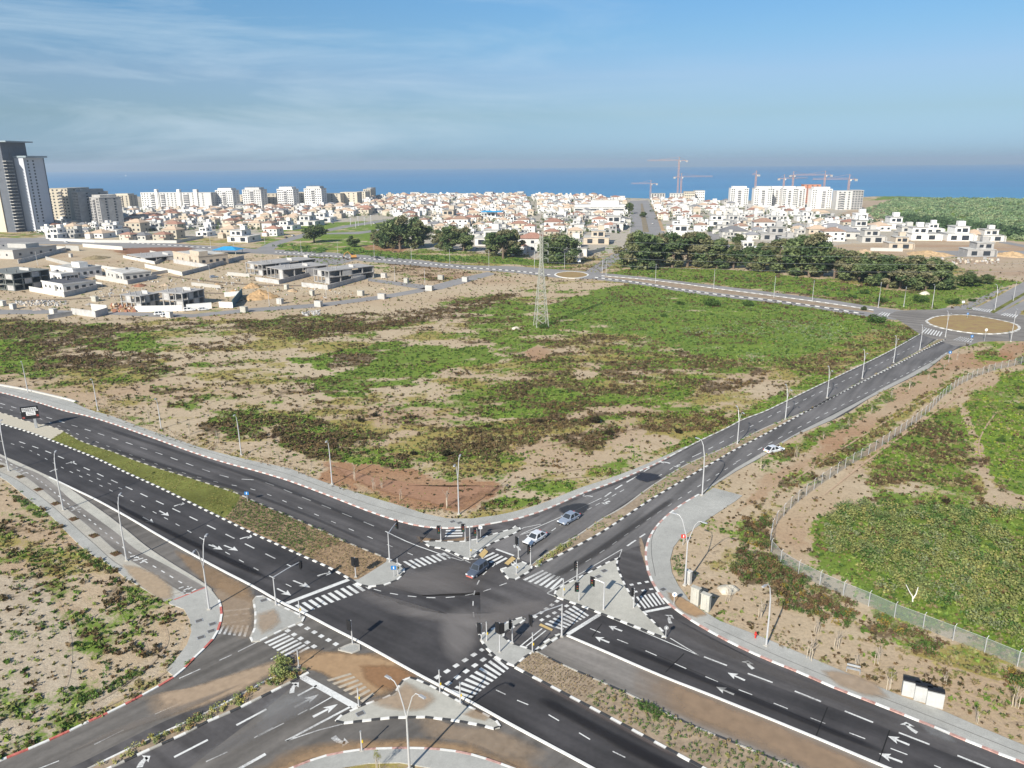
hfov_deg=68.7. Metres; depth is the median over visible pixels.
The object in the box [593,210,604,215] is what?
house
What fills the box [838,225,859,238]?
house
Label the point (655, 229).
roads
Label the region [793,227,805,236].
house
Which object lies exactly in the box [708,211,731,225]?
house
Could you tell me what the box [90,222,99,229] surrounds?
house
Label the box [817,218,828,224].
house
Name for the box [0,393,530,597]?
worn asphalt
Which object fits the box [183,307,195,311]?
parked car
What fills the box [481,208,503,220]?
house
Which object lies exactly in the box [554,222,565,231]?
house
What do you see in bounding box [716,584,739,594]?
boulder
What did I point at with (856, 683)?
washed sand
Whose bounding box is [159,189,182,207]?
apartment building
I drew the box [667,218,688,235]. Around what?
house
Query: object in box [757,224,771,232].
house
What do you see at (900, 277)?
eucalyptus tree
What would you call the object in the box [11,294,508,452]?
field scrub
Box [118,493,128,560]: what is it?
street lamp
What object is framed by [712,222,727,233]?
house
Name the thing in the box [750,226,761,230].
house
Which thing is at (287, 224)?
house
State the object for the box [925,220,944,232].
house
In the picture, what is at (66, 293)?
boundary wall
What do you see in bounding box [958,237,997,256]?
house
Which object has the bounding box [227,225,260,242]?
house
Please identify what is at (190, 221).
house
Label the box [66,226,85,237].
house
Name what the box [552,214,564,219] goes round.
house
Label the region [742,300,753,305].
shrub
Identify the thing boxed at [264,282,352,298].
rubble
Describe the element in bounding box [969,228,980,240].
house
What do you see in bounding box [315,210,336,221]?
house
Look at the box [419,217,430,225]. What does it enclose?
house
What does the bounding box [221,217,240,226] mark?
house
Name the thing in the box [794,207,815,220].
house
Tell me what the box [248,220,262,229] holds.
house
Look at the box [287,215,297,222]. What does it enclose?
house
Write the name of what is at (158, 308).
hoarding
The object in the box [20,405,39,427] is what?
billboard
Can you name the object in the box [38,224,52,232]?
house
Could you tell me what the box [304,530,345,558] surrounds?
bedding plants
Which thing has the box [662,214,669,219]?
house
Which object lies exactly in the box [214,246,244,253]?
canopy
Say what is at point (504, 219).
house
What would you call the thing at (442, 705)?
traffic island
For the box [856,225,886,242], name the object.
house
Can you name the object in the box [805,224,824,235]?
house
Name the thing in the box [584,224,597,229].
house
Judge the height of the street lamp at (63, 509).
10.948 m
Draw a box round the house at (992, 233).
[977,225,1006,241]
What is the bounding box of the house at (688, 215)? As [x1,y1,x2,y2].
[684,212,692,219]
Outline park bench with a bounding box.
[846,663,860,674]
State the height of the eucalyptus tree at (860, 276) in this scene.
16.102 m
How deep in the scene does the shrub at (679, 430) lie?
172.54 m
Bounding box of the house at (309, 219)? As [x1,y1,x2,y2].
[297,212,324,225]
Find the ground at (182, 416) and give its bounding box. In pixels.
[0,196,1023,767]
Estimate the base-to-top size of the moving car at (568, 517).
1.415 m
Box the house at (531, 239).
[518,231,545,252]
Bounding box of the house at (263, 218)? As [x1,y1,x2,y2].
[254,216,269,221]
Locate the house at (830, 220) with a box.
[827,218,837,222]
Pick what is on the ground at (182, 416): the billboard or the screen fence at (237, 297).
the screen fence at (237, 297)
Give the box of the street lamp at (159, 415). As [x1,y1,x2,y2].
[154,398,162,428]
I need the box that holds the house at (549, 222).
[544,217,563,230]
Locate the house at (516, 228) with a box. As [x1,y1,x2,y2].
[512,225,526,234]
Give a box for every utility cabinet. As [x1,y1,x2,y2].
[0,300,6,305]
[8,303,16,309]
[48,308,57,313]
[91,296,98,301]
[164,311,173,317]
[239,306,248,312]
[276,298,283,304]
[309,290,314,295]
[314,300,322,306]
[357,290,364,295]
[377,293,386,298]
[381,273,386,277]
[425,285,433,290]
[438,275,443,279]
[462,276,468,281]
[686,568,692,584]
[690,585,701,605]
[700,591,711,612]
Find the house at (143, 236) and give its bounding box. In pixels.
[133,231,152,239]
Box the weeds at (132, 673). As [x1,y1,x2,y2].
[2,487,144,701]
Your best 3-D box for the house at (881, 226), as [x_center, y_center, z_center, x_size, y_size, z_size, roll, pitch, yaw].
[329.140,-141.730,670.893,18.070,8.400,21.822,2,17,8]
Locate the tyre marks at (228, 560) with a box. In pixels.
[114,503,258,573]
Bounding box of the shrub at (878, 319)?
[866,314,886,322]
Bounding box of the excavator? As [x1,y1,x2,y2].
[343,251,356,258]
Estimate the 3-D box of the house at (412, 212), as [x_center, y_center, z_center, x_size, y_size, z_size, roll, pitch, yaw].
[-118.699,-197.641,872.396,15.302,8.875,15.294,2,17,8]
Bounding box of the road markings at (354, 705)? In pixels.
[0,307,1017,767]
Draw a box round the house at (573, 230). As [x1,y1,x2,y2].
[567,227,582,236]
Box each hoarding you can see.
[135,305,182,311]
[186,302,211,308]
[219,302,232,307]
[224,291,238,296]
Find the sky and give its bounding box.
[0,0,1023,171]
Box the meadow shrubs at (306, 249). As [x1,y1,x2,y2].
[272,243,523,262]
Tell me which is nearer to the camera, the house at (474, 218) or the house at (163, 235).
the house at (163, 235)
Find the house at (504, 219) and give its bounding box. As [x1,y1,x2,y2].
[496,217,509,222]
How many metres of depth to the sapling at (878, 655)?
92.44 m
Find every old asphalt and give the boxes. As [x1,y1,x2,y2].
[0,488,585,767]
[538,636,882,767]
[703,353,946,491]
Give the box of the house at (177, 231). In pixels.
[160,225,185,238]
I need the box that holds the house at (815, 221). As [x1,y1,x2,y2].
[812,217,824,224]
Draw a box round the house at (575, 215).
[565,213,577,220]
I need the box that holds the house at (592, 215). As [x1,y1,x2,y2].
[589,213,599,222]
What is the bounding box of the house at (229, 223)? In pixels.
[224,221,234,226]
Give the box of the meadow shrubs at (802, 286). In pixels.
[637,270,878,300]
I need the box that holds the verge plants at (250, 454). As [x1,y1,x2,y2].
[95,404,457,514]
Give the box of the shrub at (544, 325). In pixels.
[537,323,547,327]
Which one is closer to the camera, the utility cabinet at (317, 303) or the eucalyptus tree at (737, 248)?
the utility cabinet at (317, 303)
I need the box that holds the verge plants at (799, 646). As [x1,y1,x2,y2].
[677,551,995,724]
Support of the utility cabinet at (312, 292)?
on the ground at (182, 416)
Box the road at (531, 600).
[1,334,985,767]
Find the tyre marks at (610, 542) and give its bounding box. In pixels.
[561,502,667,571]
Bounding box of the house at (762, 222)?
[751,217,775,227]
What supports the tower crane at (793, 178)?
on the ground at (182, 416)
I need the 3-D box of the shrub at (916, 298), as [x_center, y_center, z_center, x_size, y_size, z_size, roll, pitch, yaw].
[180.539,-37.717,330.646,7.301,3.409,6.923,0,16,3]
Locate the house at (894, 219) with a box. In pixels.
[877,212,904,228]
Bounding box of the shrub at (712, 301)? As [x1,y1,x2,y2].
[703,298,720,305]
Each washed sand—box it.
[125,566,170,598]
[158,657,294,712]
[215,581,251,631]
[259,611,277,629]
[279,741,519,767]
[292,651,402,695]
[364,666,411,688]
[378,685,430,708]
[640,539,645,563]
[668,686,865,767]
[669,593,704,616]
[827,671,881,694]
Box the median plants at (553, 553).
[535,538,576,565]
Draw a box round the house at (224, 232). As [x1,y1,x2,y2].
[218,225,239,237]
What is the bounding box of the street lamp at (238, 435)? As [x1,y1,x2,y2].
[233,414,242,454]
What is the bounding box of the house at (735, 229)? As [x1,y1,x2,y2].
[719,225,746,237]
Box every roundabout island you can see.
[556,271,586,277]
[928,315,1017,332]
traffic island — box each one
[0,413,61,438]
[252,597,302,639]
[339,678,499,728]
[341,645,357,651]
[355,559,402,585]
[425,526,518,558]
[480,618,531,663]
[502,562,532,578]
[538,633,559,648]
[554,559,666,637]
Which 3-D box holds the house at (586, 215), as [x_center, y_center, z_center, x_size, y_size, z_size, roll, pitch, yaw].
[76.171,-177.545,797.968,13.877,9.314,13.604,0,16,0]
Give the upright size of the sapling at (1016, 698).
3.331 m
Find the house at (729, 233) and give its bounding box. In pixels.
[723,229,735,238]
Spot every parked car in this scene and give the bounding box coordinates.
[154,311,164,315]
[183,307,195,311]
[197,307,208,310]
[763,444,784,453]
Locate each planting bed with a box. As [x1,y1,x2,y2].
[93,667,307,767]
[225,496,386,579]
[517,652,791,767]
[533,339,943,565]
[605,276,873,311]
[641,204,648,231]
[990,293,1023,312]
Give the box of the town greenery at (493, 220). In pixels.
[30,194,849,239]
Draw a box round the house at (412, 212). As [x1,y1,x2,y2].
[403,211,417,214]
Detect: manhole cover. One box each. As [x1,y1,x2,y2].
[196,635,205,639]
[355,710,365,716]
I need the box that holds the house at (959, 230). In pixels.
[938,221,975,240]
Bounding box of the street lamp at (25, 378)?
[20,361,28,392]
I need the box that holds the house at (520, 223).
[511,220,527,230]
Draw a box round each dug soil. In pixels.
[123,247,190,253]
[328,465,495,507]
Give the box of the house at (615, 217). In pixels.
[599,210,623,230]
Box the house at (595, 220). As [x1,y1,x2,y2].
[592,216,606,225]
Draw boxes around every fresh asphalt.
[0,424,698,767]
[570,614,982,767]
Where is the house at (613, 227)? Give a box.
[605,223,616,232]
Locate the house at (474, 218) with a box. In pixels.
[466,214,476,222]
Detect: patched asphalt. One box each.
[560,503,587,512]
[636,473,659,481]
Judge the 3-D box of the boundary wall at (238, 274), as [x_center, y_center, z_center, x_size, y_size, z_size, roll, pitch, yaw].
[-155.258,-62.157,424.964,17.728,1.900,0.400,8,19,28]
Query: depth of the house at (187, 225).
753.80 m
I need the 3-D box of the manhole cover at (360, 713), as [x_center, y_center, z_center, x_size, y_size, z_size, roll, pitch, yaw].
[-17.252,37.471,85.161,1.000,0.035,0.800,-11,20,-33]
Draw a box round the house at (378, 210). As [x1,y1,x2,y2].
[375,208,384,212]
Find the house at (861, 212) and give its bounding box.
[847,209,872,222]
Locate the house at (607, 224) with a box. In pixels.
[604,221,618,229]
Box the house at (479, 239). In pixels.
[474,224,501,245]
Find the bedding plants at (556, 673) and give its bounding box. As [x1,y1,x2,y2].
[518,653,600,699]
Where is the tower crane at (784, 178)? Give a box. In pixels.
[778,174,804,185]
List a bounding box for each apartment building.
[49,187,88,219]
[72,188,107,222]
[87,194,124,225]
[116,193,137,207]
[140,189,160,209]
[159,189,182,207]
[181,189,217,206]
[215,187,239,207]
[242,187,267,208]
[267,193,277,204]
[277,187,299,204]
[299,192,304,202]
[303,185,326,204]
[327,193,344,202]
[340,192,361,205]
[357,191,369,198]
[363,189,374,195]
[454,193,471,197]
[650,193,664,197]
[669,193,682,197]
[683,191,694,199]
[693,190,704,200]
[728,186,748,206]
[751,186,772,205]
[771,186,781,205]
[779,186,797,206]
[796,186,806,206]
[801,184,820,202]
[807,187,832,208]
[831,190,852,209]
[850,190,863,209]
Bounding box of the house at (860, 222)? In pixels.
[844,216,868,229]
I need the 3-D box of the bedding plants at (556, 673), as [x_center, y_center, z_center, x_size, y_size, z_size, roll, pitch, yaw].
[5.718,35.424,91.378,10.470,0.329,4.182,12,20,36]
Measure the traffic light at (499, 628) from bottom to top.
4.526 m
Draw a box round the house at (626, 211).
[620,210,628,216]
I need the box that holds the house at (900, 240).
[882,232,914,249]
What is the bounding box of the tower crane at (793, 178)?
[789,172,808,185]
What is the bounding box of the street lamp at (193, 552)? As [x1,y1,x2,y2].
[191,533,211,609]
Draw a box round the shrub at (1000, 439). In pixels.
[995,437,1006,441]
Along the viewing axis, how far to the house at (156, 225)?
729.87 m
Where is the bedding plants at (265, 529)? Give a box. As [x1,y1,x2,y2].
[226,497,320,553]
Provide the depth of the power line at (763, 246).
277.72 m
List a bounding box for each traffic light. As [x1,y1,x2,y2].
[273,560,302,604]
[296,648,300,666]
[346,619,353,644]
[351,557,358,577]
[357,687,360,706]
[359,730,363,751]
[388,520,398,561]
[437,525,441,540]
[438,670,441,692]
[459,682,461,704]
[461,524,466,540]
[469,526,471,556]
[473,527,477,542]
[477,623,482,640]
[495,622,504,652]
[509,620,513,643]
[515,536,519,558]
[527,544,531,565]
[529,604,562,637]
[574,560,577,581]
[575,582,580,601]
[590,576,604,610]
[631,586,634,608]
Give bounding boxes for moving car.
[466,558,488,577]
[523,529,546,545]
[557,510,580,524]
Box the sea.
[46,164,1023,199]
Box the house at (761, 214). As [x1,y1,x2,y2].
[757,212,763,217]
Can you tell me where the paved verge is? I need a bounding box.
[0,455,216,597]
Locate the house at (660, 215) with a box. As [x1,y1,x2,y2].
[658,212,669,218]
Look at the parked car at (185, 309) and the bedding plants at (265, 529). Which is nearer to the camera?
the bedding plants at (265, 529)
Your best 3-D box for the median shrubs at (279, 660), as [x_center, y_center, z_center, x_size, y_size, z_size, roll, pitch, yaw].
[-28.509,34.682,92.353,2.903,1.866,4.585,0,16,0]
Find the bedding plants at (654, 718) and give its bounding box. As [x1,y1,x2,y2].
[587,680,799,767]
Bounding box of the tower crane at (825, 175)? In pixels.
[802,171,832,186]
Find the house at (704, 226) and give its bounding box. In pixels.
[694,222,707,230]
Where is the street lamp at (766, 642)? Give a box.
[762,584,770,646]
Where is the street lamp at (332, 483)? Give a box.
[325,440,333,484]
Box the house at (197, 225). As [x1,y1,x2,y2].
[192,220,205,228]
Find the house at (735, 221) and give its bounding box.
[728,219,738,225]
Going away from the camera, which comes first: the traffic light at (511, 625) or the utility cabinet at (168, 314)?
the traffic light at (511, 625)
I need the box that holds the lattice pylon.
[533,234,548,327]
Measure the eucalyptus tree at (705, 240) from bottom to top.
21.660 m
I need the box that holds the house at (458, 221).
[450,215,470,227]
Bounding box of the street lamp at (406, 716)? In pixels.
[384,675,425,767]
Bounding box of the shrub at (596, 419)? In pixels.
[586,415,601,422]
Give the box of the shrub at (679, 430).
[674,428,682,433]
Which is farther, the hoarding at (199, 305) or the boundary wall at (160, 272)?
the boundary wall at (160, 272)
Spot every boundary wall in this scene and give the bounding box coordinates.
[0,384,75,401]
[18,247,65,263]
[29,284,97,296]
[45,256,70,263]
[47,311,72,318]
[49,235,203,242]
[65,245,79,250]
[71,307,108,317]
[82,244,122,249]
[91,304,106,310]
[95,264,117,268]
[95,274,156,283]
[123,255,163,263]
[145,264,211,275]
[152,270,167,274]
[173,255,243,267]
[191,282,220,288]
[227,272,249,276]
[255,273,307,283]
[301,275,365,289]
[579,247,604,256]
[870,248,902,251]
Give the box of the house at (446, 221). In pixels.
[443,217,453,224]
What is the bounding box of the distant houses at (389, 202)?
[54,192,829,223]
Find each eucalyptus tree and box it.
[370,229,379,245]
[374,221,398,248]
[379,215,420,249]
[406,216,424,248]
[422,225,432,245]
[431,229,442,249]
[438,224,461,251]
[454,226,473,250]
[481,235,499,255]
[484,228,520,258]
[510,229,525,255]
[536,233,565,262]
[539,232,582,263]
[613,232,636,267]
[623,230,663,270]
[646,232,671,266]
[661,231,686,267]
[679,231,708,266]
[686,231,714,267]
[705,237,734,268]
[719,242,744,268]
[741,245,758,269]
[748,242,781,271]
[768,238,788,272]
[781,232,846,276]
[781,235,810,275]
[804,241,833,276]
[820,249,849,278]
[834,250,860,279]
[845,252,871,280]
[853,251,895,285]
[879,254,903,288]
[882,257,917,288]
[902,255,932,289]
[916,256,946,289]
[925,259,960,288]
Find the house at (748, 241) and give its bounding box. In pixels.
[741,237,755,249]
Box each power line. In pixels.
[548,238,998,247]
[549,247,994,256]
[549,262,998,271]
[558,255,1023,264]
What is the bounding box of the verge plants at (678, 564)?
[672,553,684,575]
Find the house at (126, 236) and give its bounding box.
[118,231,137,239]
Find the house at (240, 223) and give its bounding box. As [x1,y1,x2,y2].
[235,221,247,225]
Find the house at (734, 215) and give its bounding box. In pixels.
[727,212,746,222]
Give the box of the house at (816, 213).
[812,211,823,218]
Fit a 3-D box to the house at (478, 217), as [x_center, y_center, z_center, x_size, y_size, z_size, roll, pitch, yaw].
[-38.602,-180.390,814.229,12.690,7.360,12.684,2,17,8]
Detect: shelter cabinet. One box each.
[901,675,920,697]
[913,681,932,702]
[925,687,944,709]
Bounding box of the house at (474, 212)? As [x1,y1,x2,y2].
[468,210,479,214]
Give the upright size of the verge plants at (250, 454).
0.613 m
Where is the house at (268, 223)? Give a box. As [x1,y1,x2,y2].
[261,220,276,229]
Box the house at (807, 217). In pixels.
[799,213,812,222]
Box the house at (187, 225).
[182,220,193,228]
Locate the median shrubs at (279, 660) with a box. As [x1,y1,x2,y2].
[268,651,292,679]
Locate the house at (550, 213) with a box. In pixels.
[546,211,552,216]
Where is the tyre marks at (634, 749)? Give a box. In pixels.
[548,702,678,767]
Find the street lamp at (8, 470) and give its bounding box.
[0,419,10,471]
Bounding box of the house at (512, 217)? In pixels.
[507,215,515,221]
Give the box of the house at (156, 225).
[150,220,165,230]
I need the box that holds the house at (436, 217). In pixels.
[430,215,441,221]
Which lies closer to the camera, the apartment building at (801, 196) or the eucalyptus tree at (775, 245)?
the eucalyptus tree at (775, 245)
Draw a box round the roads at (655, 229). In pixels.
[0,200,1023,319]
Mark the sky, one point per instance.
(94, 85)
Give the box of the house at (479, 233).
[475,231,483,236]
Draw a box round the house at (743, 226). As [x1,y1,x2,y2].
[733,222,751,231]
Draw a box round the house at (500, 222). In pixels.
[494,220,504,223]
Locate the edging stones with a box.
[1,388,1023,753]
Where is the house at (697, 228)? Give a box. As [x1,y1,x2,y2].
[686,226,702,231]
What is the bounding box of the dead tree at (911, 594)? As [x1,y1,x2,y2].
[906,585,918,601]
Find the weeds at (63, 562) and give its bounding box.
[18,490,111,584]
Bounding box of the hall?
[573,200,624,212]
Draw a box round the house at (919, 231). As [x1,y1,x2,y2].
[906,222,942,240]
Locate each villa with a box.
[0,242,56,258]
[41,277,95,291]
[49,261,102,277]
[49,269,78,279]
[104,267,150,279]
[172,249,228,263]
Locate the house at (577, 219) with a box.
[570,217,584,226]
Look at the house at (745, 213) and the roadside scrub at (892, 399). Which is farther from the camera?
the house at (745, 213)
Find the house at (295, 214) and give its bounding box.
[287,213,299,219]
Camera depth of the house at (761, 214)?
813.80 m
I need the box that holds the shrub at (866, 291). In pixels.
[859,289,869,293]
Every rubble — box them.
[15,300,66,306]
[88,288,159,299]
[123,271,249,292]
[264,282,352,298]
[301,310,320,315]
[941,257,999,263]
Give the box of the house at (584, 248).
[563,233,588,256]
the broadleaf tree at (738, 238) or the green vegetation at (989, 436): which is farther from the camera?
the broadleaf tree at (738, 238)
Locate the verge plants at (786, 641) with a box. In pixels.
[771,629,801,649]
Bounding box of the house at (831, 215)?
[825,213,835,217]
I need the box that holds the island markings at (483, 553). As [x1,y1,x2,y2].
[474,548,552,646]
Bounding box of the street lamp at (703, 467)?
[695,437,704,495]
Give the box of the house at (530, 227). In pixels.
[522,223,535,231]
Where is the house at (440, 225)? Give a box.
[434,223,445,229]
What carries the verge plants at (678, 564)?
on the ground at (182, 416)
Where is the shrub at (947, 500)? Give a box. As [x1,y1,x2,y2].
[941,498,950,502]
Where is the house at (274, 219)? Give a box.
[267,217,278,224]
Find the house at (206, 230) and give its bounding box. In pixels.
[195,224,215,235]
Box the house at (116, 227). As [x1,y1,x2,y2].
[104,221,129,234]
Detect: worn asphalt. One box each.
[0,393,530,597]
[476,335,932,562]
[522,343,958,592]
[619,545,1023,767]
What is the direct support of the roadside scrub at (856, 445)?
on the ground at (182, 416)
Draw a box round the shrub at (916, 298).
[912,295,929,301]
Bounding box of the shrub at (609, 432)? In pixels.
[603,429,613,435]
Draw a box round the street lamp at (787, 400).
[784,384,791,418]
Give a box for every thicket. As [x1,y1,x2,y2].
[822,496,1023,644]
[823,495,916,565]
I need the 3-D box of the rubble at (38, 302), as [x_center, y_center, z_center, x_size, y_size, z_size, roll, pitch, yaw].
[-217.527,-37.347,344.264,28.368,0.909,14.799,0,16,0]
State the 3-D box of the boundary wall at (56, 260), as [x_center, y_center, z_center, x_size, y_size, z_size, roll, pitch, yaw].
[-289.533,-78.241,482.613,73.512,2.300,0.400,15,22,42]
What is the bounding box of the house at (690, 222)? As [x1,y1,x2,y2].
[687,219,693,227]
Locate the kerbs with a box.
[0,205,1023,767]
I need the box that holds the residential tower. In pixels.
[0,141,54,231]
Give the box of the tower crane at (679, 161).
[655,157,687,191]
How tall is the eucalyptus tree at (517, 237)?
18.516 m
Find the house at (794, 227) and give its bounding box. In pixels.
[791,225,803,231]
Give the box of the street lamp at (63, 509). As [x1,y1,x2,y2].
[54,450,64,510]
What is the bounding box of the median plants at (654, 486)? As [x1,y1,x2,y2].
[541,340,939,559]
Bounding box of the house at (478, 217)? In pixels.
[474,215,482,221]
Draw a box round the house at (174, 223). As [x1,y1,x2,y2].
[164,221,185,229]
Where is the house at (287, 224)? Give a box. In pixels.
[277,218,300,229]
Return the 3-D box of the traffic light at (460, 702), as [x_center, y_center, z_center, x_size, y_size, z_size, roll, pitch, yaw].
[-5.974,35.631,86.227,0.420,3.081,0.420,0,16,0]
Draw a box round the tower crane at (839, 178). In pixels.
[812,174,857,189]
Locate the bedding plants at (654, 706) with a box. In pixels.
[637,700,673,719]
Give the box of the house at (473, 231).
[469,229,475,235]
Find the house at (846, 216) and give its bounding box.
[841,214,850,218]
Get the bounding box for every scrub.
[0,248,1023,758]
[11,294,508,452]
[505,370,767,454]
[682,320,852,362]
[727,510,1023,687]
[772,374,960,498]
[786,355,951,460]
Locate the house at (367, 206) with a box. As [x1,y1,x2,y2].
[357,205,374,213]
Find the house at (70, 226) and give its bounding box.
[64,223,81,228]
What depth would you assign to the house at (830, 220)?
692.66 m
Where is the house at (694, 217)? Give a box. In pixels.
[690,214,702,221]
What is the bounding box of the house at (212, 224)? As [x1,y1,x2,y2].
[203,219,220,229]
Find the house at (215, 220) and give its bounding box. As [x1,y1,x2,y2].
[209,217,220,224]
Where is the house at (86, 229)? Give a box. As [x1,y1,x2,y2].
[83,227,94,231]
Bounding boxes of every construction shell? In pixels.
[0,267,50,290]
[119,290,159,306]
[127,251,173,262]
[155,287,204,308]
[245,257,315,275]
[266,262,327,278]
[313,263,374,283]
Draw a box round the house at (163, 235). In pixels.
[152,231,173,239]
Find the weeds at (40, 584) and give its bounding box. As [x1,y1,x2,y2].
[0,560,121,698]
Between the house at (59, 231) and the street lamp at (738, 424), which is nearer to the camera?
the street lamp at (738, 424)
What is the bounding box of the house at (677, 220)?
[666,216,681,229]
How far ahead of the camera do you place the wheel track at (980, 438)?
166.20 m
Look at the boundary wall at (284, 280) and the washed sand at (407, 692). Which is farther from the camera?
the boundary wall at (284, 280)
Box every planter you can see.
[69,516,78,521]
[88,533,99,537]
[109,551,121,555]
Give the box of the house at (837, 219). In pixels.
[833,217,844,223]
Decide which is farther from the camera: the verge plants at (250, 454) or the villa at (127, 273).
the villa at (127, 273)
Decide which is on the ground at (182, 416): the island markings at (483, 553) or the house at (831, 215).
the house at (831, 215)
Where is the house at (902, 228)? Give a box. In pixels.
[893,222,912,234]
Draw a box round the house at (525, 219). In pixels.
[516,217,529,222]
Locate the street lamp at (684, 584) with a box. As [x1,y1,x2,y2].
[671,512,707,586]
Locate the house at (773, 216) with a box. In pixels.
[764,212,787,223]
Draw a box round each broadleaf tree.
[301,224,328,242]
[346,236,359,246]
[625,202,633,211]
[731,233,744,243]
[956,271,985,285]
[981,274,994,283]
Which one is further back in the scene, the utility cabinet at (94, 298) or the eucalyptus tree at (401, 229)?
the eucalyptus tree at (401, 229)
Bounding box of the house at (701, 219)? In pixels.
[694,217,703,222]
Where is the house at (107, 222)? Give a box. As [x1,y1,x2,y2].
[99,220,112,228]
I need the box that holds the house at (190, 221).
[186,218,196,224]
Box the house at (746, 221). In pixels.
[742,218,750,223]
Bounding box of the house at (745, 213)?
[740,211,748,218]
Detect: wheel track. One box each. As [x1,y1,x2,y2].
[23,292,223,300]
[45,584,70,693]
[78,668,170,718]
[98,608,167,700]
[113,582,146,650]
[171,276,301,285]
[497,476,588,493]
[518,466,603,483]
[546,424,644,445]
[793,380,954,480]
[827,377,983,492]
[978,412,1008,488]
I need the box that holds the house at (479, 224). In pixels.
[472,222,483,227]
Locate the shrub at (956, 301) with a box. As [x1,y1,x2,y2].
[945,298,959,303]
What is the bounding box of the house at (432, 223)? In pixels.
[427,221,440,226]
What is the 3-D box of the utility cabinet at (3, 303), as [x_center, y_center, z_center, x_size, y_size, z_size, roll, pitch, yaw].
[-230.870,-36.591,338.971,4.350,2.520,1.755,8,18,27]
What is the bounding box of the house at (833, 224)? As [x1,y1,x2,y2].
[821,222,842,226]
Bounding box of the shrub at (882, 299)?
[875,297,887,301]
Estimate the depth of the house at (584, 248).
504.74 m
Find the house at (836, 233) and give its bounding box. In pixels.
[820,226,846,241]
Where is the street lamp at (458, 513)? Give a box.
[453,454,460,514]
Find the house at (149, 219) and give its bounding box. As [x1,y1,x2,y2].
[146,217,163,221]
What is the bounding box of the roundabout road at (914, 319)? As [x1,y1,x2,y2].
[888,310,1023,345]
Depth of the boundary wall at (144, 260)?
493.66 m
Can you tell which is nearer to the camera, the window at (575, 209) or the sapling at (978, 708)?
the sapling at (978, 708)
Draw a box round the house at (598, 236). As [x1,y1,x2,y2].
[583,225,609,244]
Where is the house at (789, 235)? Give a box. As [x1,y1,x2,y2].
[769,232,796,247]
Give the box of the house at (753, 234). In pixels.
[742,231,758,238]
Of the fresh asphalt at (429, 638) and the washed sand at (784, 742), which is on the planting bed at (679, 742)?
the washed sand at (784, 742)
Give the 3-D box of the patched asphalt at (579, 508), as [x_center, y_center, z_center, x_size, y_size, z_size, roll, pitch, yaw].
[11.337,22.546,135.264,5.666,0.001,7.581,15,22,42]
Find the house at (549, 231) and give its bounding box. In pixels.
[544,228,559,235]
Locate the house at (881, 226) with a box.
[867,221,891,230]
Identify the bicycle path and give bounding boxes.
[0,457,204,599]
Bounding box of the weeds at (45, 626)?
[0,593,158,734]
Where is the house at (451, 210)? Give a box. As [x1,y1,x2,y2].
[435,205,460,216]
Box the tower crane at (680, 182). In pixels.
[673,173,703,192]
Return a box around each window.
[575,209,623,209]
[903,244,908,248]
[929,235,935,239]
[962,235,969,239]
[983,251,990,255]
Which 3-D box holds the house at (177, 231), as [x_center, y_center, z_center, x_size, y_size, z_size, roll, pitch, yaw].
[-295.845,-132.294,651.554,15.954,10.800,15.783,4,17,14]
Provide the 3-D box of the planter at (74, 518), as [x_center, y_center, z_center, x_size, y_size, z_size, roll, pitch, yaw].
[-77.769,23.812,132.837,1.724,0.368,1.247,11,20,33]
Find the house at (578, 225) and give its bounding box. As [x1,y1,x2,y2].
[574,221,586,230]
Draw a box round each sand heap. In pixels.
[82,255,110,259]
[131,283,145,286]
[243,283,261,288]
[244,289,278,300]
[857,249,880,253]
[907,250,954,256]
[997,251,1023,257]
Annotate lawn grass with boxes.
[52,431,236,515]
[545,291,902,363]
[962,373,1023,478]
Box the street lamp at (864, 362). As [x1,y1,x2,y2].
[861,349,867,378]
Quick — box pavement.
[0,386,1023,767]
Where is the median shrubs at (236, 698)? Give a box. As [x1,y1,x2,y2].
[94,667,305,765]
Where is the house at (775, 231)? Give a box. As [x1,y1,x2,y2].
[758,222,785,239]
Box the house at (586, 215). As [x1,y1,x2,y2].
[583,213,588,221]
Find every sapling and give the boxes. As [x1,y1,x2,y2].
[374,749,381,767]
[756,598,766,618]
[806,637,815,660]
[834,629,842,649]
[874,645,882,664]
[886,668,896,689]
[975,705,983,723]
[1011,682,1023,708]
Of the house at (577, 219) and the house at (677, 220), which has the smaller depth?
the house at (677, 220)
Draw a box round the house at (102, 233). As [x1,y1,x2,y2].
[84,228,115,238]
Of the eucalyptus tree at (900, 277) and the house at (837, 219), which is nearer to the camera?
the eucalyptus tree at (900, 277)
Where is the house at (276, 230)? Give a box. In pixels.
[261,225,283,235]
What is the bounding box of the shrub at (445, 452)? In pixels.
[440,448,451,455]
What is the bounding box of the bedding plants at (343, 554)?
[307,530,383,575]
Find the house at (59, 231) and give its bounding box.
[44,224,68,238]
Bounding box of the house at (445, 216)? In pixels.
[441,214,453,218]
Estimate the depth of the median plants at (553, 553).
120.62 m
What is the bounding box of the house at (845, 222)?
[840,218,853,225]
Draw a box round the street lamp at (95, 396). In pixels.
[90,378,98,410]
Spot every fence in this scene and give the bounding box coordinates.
[232,288,242,306]
[770,359,1022,666]
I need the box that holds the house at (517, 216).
[508,214,520,218]
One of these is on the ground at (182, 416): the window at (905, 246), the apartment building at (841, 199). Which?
the apartment building at (841, 199)
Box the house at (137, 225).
[122,218,150,231]
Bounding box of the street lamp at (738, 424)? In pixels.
[736,405,744,443]
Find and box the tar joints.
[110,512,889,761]

